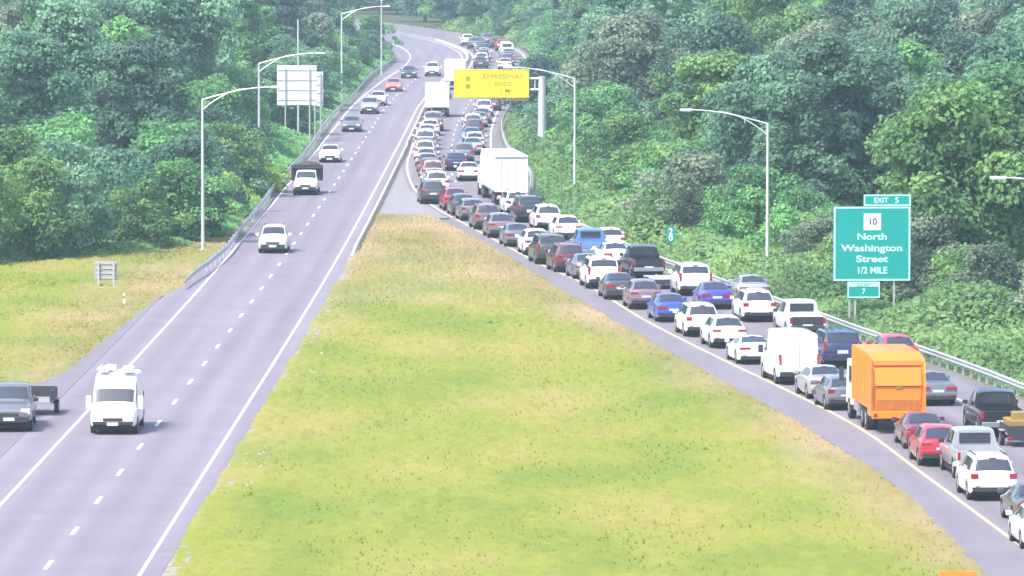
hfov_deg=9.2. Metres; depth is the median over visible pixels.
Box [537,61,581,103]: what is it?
shrub
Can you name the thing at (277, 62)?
shrub
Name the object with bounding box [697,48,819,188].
tree
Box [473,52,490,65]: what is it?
suv car
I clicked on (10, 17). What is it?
tree
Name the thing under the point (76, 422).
edge line
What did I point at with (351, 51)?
shrub
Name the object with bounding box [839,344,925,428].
garbage truck
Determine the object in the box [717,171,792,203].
shrub
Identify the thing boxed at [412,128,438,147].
minivan
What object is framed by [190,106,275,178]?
shrub
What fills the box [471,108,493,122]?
sedan car
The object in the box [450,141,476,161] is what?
suv car
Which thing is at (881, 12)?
tree
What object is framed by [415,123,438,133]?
hatchback car
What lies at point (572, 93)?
shrub
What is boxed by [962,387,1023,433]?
pickup truck
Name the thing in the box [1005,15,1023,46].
tree
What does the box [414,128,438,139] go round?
hatchback car
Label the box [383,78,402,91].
sedan car
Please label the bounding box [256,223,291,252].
suv car
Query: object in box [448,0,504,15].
tree
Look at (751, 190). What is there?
shrub
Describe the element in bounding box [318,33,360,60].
shrub
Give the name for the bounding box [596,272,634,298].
sedan car
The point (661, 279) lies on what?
flat trailer
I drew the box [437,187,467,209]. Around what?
suv car
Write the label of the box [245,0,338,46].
tree
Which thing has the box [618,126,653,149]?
shrub
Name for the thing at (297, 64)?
service pole
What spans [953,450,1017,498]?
suv car
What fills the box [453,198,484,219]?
hatchback car
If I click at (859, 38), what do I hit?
tree
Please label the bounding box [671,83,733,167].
tree
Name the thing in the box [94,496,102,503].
lane dash
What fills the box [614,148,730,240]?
shrub
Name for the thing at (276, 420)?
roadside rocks
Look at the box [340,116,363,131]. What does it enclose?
sedan car
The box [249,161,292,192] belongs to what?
shrub
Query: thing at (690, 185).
shrub
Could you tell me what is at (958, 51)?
tree
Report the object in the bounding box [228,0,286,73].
tree
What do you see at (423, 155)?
sedan car
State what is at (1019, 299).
shrub
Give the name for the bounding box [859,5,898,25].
tree
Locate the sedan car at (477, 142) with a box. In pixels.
[460,137,484,153]
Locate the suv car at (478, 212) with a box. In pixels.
[467,202,499,228]
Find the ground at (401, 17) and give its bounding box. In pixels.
[161,1,1023,338]
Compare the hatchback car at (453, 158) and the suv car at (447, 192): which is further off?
the hatchback car at (453, 158)
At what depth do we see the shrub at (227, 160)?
481.12 m
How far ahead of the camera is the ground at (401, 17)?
1144.14 m
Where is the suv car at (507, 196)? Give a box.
[497,189,526,212]
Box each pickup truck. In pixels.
[0,382,37,429]
[498,42,515,56]
[568,227,608,252]
[620,244,664,276]
[773,298,825,332]
[938,425,1005,477]
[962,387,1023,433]
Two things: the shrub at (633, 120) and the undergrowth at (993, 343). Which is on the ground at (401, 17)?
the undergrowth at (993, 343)
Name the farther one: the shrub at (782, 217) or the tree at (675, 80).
the tree at (675, 80)
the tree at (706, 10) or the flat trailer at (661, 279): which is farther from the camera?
the tree at (706, 10)
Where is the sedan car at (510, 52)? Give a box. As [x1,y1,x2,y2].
[500,51,516,62]
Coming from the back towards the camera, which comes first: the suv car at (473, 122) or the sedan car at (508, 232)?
the suv car at (473, 122)
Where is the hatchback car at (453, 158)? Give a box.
[442,151,468,170]
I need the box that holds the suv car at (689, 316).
[673,300,717,335]
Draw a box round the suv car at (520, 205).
[508,194,543,221]
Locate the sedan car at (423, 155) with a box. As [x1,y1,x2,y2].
[414,153,440,171]
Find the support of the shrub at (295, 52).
on the ground at (401, 17)
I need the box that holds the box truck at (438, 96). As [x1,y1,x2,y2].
[425,82,451,116]
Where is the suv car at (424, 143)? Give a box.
[412,139,438,159]
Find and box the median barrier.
[349,38,468,257]
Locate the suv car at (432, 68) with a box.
[423,61,441,75]
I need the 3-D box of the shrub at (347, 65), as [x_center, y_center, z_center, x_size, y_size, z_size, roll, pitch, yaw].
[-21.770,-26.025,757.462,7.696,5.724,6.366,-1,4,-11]
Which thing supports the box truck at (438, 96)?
on the carriageway at (988, 509)
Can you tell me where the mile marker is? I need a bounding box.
[667,227,674,251]
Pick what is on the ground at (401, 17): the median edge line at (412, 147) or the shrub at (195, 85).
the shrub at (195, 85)
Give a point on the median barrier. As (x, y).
(368, 224)
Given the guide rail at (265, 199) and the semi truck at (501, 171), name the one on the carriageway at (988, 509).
the semi truck at (501, 171)
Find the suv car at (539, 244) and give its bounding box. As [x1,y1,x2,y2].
[526,232,564,263]
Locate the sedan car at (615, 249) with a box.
[592,242,627,263]
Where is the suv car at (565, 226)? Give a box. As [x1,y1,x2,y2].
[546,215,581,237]
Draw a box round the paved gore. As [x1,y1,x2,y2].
[378,30,469,217]
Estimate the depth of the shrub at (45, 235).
420.18 m
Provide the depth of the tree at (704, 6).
680.66 m
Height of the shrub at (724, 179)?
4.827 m
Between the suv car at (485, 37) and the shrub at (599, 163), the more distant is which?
the suv car at (485, 37)
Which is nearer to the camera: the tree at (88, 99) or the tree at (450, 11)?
the tree at (88, 99)
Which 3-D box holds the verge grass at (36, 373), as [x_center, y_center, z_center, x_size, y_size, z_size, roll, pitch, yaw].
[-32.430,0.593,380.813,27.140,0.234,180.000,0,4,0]
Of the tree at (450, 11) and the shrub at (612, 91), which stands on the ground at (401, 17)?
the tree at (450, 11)
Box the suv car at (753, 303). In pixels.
[730,287,775,321]
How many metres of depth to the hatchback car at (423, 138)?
581.74 m
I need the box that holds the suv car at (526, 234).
[515,228,546,254]
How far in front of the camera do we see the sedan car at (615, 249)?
412.88 m
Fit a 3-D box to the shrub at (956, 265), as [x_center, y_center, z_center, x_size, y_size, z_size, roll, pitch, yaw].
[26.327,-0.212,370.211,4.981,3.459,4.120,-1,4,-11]
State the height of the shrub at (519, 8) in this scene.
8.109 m
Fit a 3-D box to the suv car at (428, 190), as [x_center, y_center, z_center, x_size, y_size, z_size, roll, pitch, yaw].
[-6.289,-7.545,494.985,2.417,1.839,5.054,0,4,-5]
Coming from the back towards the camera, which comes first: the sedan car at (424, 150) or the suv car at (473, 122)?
the suv car at (473, 122)
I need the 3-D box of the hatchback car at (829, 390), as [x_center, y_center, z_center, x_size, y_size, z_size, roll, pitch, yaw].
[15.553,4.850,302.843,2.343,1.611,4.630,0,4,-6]
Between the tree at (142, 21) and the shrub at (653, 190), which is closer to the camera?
the shrub at (653, 190)
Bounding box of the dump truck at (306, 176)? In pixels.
[291,160,322,194]
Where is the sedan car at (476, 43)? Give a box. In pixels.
[472,41,484,51]
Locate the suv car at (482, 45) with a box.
[474,43,490,51]
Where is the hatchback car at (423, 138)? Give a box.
[413,137,437,146]
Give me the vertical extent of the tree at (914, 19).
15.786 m
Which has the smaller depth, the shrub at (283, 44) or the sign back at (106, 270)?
the sign back at (106, 270)
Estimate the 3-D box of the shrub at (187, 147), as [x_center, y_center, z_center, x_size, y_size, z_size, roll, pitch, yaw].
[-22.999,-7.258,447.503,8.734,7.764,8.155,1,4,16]
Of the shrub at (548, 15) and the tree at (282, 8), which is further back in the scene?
the shrub at (548, 15)
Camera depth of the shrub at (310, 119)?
637.77 m
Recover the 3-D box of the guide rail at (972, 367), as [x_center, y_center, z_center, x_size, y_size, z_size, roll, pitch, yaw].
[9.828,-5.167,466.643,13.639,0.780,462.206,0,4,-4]
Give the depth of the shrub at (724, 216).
415.36 m
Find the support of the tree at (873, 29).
on the ground at (401, 17)
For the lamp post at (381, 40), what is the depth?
819.55 m
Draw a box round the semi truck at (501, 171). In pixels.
[477,148,527,204]
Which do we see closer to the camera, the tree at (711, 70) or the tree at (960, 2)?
the tree at (711, 70)
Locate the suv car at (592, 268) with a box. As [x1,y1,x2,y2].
[577,254,619,287]
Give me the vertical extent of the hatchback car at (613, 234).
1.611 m
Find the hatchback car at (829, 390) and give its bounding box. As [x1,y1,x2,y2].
[812,373,847,408]
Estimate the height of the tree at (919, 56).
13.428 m
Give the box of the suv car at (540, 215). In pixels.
[527,203,560,227]
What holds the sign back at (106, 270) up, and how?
on the verge grass at (36, 373)
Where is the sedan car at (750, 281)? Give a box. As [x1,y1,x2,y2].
[728,274,770,297]
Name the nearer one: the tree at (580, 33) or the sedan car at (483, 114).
the sedan car at (483, 114)
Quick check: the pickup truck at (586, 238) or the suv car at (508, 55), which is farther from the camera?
the suv car at (508, 55)
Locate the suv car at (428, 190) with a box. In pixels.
[415,179,445,203]
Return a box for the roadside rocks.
[243,352,331,485]
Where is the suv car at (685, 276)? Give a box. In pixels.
[668,261,711,294]
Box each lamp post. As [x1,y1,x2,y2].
[199,86,281,250]
[258,52,324,164]
[341,6,389,105]
[380,0,382,74]
[503,66,575,207]
[680,109,768,281]
[990,176,1023,179]
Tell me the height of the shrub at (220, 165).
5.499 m
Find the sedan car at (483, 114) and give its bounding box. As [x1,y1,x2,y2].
[472,112,489,126]
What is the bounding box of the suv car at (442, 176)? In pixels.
[420,170,449,186]
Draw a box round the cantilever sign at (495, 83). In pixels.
[454,69,545,140]
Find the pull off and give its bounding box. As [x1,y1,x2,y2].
[0,295,161,457]
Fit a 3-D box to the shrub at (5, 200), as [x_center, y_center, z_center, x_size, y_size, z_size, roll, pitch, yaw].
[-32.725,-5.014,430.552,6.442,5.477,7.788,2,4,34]
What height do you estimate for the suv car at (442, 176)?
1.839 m
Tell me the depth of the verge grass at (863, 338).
362.11 m
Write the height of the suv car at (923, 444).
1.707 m
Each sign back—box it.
[95,261,117,285]
[277,65,316,141]
[313,72,322,138]
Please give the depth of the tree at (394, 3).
1188.64 m
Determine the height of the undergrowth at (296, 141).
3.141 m
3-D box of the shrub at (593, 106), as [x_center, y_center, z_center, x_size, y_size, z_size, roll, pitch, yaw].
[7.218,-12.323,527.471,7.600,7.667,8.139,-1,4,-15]
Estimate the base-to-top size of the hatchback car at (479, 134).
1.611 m
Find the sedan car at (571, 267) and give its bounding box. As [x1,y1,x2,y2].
[564,253,594,278]
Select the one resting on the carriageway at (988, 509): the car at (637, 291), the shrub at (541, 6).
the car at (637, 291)
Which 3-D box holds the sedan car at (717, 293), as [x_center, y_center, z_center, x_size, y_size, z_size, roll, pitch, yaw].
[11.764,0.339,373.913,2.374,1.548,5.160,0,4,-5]
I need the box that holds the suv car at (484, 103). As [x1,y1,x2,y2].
[473,99,495,115]
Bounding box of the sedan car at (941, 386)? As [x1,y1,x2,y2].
[926,370,956,403]
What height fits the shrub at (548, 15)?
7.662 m
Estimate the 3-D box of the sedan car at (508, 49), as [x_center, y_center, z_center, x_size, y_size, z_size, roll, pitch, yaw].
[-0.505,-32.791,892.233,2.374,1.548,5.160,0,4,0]
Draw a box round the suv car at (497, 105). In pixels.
[481,98,501,110]
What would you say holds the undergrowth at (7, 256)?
on the ground at (401, 17)
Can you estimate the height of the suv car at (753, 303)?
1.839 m
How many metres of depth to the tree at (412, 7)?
1129.58 m
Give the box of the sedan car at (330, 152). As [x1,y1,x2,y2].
[317,144,343,161]
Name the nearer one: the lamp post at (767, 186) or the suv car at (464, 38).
the lamp post at (767, 186)
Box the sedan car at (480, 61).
[472,57,489,67]
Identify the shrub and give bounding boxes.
[0,124,75,204]
[0,151,92,256]
[0,171,34,242]
[0,177,41,240]
[9,135,138,254]
[22,110,119,179]
[31,121,103,212]
[76,143,170,238]
[102,176,194,248]
[103,170,182,215]
[111,129,220,190]
[132,129,250,230]
[134,117,221,198]
[138,157,249,239]
[167,75,248,141]
[170,118,235,171]
[172,80,265,144]
[180,134,239,176]
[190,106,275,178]
[200,62,270,136]
[205,120,280,193]
[209,147,269,207]
[214,159,245,209]
[222,171,260,214]
[239,65,296,113]
[242,92,270,125]
[245,106,282,129]
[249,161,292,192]
[252,63,319,132]
[253,59,289,69]
[254,33,313,69]
[276,49,306,63]
[279,47,352,101]
[281,105,321,129]
[304,61,352,107]
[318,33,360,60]
[318,45,359,87]
[319,41,361,82]
[326,7,359,42]
[332,44,364,77]
[334,28,349,38]
[335,12,362,43]
[343,57,364,79]
[345,36,377,65]
[349,14,404,58]
[475,6,504,34]
[481,0,525,35]
[493,0,530,35]
[499,54,564,117]
[502,0,555,31]
[513,91,573,139]
[514,0,553,38]
[521,26,568,69]
[522,15,545,41]
[527,30,583,73]
[528,10,574,45]
[534,36,560,67]
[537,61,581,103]
[541,80,635,143]
[542,0,588,25]
[545,20,585,39]
[548,9,576,33]
[548,87,582,97]
[550,44,576,71]
[556,93,630,163]
[561,127,613,168]
[572,107,660,172]
[581,157,619,199]
[593,140,659,194]
[601,83,660,126]
[613,139,675,191]
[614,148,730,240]
[617,166,660,196]
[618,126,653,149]
[626,179,697,239]
[650,128,681,145]
[652,116,689,135]
[656,156,719,217]
[675,200,756,262]
[683,168,726,188]
[700,180,765,225]
[704,162,821,261]
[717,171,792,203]
[740,201,817,266]
[753,186,850,244]
[760,212,821,278]
[772,213,832,280]
[790,234,845,300]
[878,281,903,300]
[895,207,975,299]
[922,260,961,295]
[926,242,1011,318]
[937,240,1023,329]
[995,280,1023,319]
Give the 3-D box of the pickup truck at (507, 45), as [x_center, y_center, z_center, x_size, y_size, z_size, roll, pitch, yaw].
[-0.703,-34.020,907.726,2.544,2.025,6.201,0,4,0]
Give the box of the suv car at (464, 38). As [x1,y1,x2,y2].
[459,33,472,45]
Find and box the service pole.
[297,19,298,130]
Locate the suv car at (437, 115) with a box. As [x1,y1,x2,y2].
[421,111,445,130]
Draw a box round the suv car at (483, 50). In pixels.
[474,49,491,61]
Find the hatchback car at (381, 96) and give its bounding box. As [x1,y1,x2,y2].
[367,91,387,105]
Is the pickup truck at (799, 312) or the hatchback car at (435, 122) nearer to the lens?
the pickup truck at (799, 312)
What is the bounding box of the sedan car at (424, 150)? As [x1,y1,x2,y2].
[413,148,439,165]
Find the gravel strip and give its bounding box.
[161,224,374,575]
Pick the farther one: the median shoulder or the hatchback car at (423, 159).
the hatchback car at (423, 159)
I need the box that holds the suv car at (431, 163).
[418,159,446,180]
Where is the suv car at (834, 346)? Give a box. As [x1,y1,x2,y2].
[815,327,861,364]
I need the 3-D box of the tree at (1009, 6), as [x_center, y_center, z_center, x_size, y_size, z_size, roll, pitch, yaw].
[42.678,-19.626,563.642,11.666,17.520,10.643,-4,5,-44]
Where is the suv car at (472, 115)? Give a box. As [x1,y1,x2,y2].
[461,113,484,127]
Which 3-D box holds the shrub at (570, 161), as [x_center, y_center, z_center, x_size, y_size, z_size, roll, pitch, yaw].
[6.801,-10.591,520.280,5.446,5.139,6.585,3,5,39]
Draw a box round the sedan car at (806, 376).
[793,364,838,397]
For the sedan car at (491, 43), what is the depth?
952.08 m
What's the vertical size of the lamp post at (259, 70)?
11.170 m
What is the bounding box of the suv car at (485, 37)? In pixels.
[479,32,493,43]
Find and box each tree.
[0,0,12,13]
[0,0,35,41]
[0,0,109,85]
[0,0,131,146]
[0,29,101,137]
[0,68,96,162]
[0,89,11,129]
[0,133,36,176]
[26,23,136,78]
[86,0,178,74]
[86,36,195,167]
[99,14,157,109]
[102,75,171,146]
[105,0,245,110]
[134,3,155,25]
[177,29,242,108]
[211,7,242,63]
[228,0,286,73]
[238,0,320,68]
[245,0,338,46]
[316,0,354,34]
[321,11,333,31]
[339,0,367,13]
[362,0,380,13]
[379,0,408,14]
[383,0,434,21]
[418,0,446,19]
[428,0,483,19]
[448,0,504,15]
[536,0,561,9]
[552,8,697,129]
[557,0,673,58]
[564,0,658,88]
[575,1,680,37]
[639,0,707,60]
[645,30,679,117]
[647,10,766,138]
[648,46,752,166]
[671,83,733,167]
[672,7,728,27]
[676,1,711,13]
[691,0,721,5]
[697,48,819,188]
[707,0,814,54]
[740,0,782,35]
[746,32,907,215]
[750,2,844,54]
[769,27,827,71]
[769,39,938,198]
[781,0,817,9]
[804,15,853,44]
[811,0,868,9]
[815,0,879,44]
[848,24,877,48]
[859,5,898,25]
[862,73,1023,278]
[865,17,893,46]
[866,0,961,48]
[879,0,964,69]
[898,38,948,80]
[901,31,1023,161]
[905,30,1016,80]
[937,0,1023,27]
[946,0,972,29]
[948,4,1006,38]
[965,58,1023,291]
[991,7,1023,40]
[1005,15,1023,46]
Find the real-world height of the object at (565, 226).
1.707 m
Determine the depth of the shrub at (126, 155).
438.84 m
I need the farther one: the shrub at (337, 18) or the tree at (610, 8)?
the shrub at (337, 18)
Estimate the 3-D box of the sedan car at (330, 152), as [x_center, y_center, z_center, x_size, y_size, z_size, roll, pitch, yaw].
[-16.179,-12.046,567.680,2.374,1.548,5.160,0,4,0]
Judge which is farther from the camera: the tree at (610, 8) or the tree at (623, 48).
the tree at (610, 8)
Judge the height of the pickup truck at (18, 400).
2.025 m
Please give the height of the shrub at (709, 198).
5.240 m
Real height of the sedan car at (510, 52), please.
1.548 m
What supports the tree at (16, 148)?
on the ground at (401, 17)
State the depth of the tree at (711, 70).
483.60 m
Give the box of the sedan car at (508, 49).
[500,48,516,53]
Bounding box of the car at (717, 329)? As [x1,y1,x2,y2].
[698,314,746,347]
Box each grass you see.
[0,218,253,384]
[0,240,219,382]
[163,213,987,575]
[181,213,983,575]
[243,91,360,218]
[500,109,1023,399]
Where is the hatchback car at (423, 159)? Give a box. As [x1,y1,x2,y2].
[416,157,442,176]
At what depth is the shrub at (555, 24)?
814.25 m
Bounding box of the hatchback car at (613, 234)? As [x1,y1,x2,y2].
[600,227,625,241]
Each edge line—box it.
[0,39,410,506]
[137,26,461,575]
[396,31,472,216]
[455,219,1019,546]
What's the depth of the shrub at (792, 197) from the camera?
406.89 m
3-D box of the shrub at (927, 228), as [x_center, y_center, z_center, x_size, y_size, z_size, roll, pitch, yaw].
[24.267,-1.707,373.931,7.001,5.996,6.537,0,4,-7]
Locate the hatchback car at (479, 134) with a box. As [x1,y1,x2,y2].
[462,131,486,147]
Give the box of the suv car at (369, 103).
[358,96,380,113]
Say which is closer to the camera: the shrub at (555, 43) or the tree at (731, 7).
the tree at (731, 7)
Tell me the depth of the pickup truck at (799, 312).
349.53 m
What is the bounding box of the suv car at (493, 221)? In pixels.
[481,212,514,237]
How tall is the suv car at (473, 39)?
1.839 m
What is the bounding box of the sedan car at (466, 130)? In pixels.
[459,127,483,141]
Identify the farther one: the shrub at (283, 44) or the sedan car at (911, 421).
the shrub at (283, 44)
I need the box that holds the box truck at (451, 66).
[444,59,467,85]
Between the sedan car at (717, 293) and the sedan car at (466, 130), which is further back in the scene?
the sedan car at (466, 130)
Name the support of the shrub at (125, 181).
on the ground at (401, 17)
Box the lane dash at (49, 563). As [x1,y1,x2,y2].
[43,560,53,568]
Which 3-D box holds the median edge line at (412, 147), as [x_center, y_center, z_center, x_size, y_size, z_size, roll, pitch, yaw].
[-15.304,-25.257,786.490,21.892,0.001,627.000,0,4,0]
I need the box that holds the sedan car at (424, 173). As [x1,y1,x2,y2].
[419,168,447,179]
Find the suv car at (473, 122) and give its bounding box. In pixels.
[461,118,485,134]
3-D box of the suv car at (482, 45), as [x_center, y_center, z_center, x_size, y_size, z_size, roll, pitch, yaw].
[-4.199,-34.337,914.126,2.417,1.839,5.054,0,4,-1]
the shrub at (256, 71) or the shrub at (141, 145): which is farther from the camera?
the shrub at (256, 71)
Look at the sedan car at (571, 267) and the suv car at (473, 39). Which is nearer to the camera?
the sedan car at (571, 267)
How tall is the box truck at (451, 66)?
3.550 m
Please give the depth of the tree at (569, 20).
679.41 m
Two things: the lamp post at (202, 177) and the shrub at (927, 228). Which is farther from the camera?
the lamp post at (202, 177)
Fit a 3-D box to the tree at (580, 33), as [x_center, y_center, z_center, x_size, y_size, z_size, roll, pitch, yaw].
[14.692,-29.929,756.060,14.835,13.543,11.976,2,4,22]
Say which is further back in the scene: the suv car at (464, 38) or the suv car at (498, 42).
the suv car at (464, 38)
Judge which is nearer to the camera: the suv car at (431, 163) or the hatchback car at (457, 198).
the hatchback car at (457, 198)
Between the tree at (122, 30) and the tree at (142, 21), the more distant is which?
the tree at (142, 21)
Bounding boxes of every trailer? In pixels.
[31,386,59,412]
[643,274,669,284]
[998,411,1023,444]
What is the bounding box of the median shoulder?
[442,220,1023,575]
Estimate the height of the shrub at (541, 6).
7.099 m
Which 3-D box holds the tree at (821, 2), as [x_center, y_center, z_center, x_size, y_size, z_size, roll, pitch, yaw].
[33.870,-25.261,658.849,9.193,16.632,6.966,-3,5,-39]
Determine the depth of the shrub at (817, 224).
393.19 m
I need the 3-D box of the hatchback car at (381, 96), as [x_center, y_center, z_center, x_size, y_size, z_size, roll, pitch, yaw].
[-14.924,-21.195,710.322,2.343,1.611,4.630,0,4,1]
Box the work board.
[939,571,976,575]
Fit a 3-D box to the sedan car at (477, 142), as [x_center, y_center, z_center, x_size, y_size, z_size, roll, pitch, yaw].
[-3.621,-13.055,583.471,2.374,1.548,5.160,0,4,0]
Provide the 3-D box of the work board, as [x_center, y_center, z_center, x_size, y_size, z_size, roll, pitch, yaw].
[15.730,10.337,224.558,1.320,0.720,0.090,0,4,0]
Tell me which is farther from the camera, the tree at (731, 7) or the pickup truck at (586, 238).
the tree at (731, 7)
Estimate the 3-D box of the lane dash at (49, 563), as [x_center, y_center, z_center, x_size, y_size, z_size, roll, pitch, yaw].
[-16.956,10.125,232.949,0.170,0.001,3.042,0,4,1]
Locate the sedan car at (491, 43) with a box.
[488,38,499,47]
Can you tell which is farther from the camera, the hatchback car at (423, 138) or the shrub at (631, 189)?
the hatchback car at (423, 138)
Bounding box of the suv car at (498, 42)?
[493,38,506,50]
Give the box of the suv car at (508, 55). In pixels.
[498,52,515,65]
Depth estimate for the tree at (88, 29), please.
543.54 m
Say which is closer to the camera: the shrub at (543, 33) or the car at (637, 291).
the car at (637, 291)
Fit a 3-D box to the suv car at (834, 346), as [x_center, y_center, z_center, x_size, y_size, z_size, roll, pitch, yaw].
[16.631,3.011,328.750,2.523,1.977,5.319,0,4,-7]
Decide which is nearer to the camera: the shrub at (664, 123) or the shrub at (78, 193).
the shrub at (78, 193)
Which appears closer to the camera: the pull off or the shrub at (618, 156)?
the pull off
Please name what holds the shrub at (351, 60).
on the ground at (401, 17)
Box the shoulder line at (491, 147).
[490,49,961,400]
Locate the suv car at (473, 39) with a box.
[466,36,481,48]
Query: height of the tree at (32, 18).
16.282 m
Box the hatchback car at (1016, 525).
[1006,503,1023,548]
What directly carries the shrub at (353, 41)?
on the ground at (401, 17)
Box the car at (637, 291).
[620,278,661,308]
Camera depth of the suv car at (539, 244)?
415.26 m
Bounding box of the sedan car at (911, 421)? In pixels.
[891,411,944,447]
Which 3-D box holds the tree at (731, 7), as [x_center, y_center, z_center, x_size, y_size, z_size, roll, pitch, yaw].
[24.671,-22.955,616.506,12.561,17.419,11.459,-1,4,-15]
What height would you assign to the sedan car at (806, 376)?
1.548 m
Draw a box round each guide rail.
[184,53,395,282]
[501,105,1023,395]
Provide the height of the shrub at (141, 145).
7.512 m
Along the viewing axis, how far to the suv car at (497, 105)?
692.45 m
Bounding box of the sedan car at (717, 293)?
[690,281,732,307]
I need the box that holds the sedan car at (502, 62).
[496,58,513,69]
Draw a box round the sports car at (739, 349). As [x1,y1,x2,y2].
[725,335,765,362]
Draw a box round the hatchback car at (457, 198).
[445,193,475,214]
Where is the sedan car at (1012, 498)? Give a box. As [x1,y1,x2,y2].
[998,482,1023,516]
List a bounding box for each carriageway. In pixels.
[0,26,466,575]
[354,19,1023,555]
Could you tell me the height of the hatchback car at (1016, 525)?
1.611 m
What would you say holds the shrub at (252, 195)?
on the ground at (401, 17)
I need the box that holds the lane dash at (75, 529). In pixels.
[70,527,78,534]
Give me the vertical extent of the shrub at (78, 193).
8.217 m
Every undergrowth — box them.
[0,230,199,263]
[200,31,389,236]
[437,13,1023,394]
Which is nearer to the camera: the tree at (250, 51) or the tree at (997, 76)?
the tree at (997, 76)
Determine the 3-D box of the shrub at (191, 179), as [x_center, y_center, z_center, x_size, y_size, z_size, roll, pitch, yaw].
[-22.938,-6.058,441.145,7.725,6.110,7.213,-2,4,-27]
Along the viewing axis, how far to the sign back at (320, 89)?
616.63 m
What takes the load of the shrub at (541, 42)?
on the ground at (401, 17)
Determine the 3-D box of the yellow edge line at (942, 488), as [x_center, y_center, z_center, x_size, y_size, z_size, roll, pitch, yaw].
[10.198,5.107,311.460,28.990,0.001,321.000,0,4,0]
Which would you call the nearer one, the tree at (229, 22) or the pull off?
the pull off
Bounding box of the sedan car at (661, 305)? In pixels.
[645,293,686,320]
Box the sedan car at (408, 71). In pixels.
[399,66,417,77]
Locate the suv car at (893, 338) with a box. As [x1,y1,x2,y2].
[867,333,918,350]
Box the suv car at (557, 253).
[544,241,582,271]
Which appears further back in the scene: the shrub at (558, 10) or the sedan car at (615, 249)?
the shrub at (558, 10)
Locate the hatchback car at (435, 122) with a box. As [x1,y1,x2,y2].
[419,119,441,135]
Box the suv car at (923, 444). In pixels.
[906,423,952,464]
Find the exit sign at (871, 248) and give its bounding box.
[833,194,910,323]
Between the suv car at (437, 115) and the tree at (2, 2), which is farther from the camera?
the suv car at (437, 115)
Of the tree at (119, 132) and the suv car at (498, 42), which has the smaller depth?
the tree at (119, 132)
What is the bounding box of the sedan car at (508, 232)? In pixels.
[497,223,530,245]
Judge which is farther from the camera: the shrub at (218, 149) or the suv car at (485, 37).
the suv car at (485, 37)
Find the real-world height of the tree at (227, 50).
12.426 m
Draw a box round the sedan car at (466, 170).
[454,162,479,180]
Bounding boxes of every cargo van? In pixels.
[86,363,144,432]
[758,327,819,383]

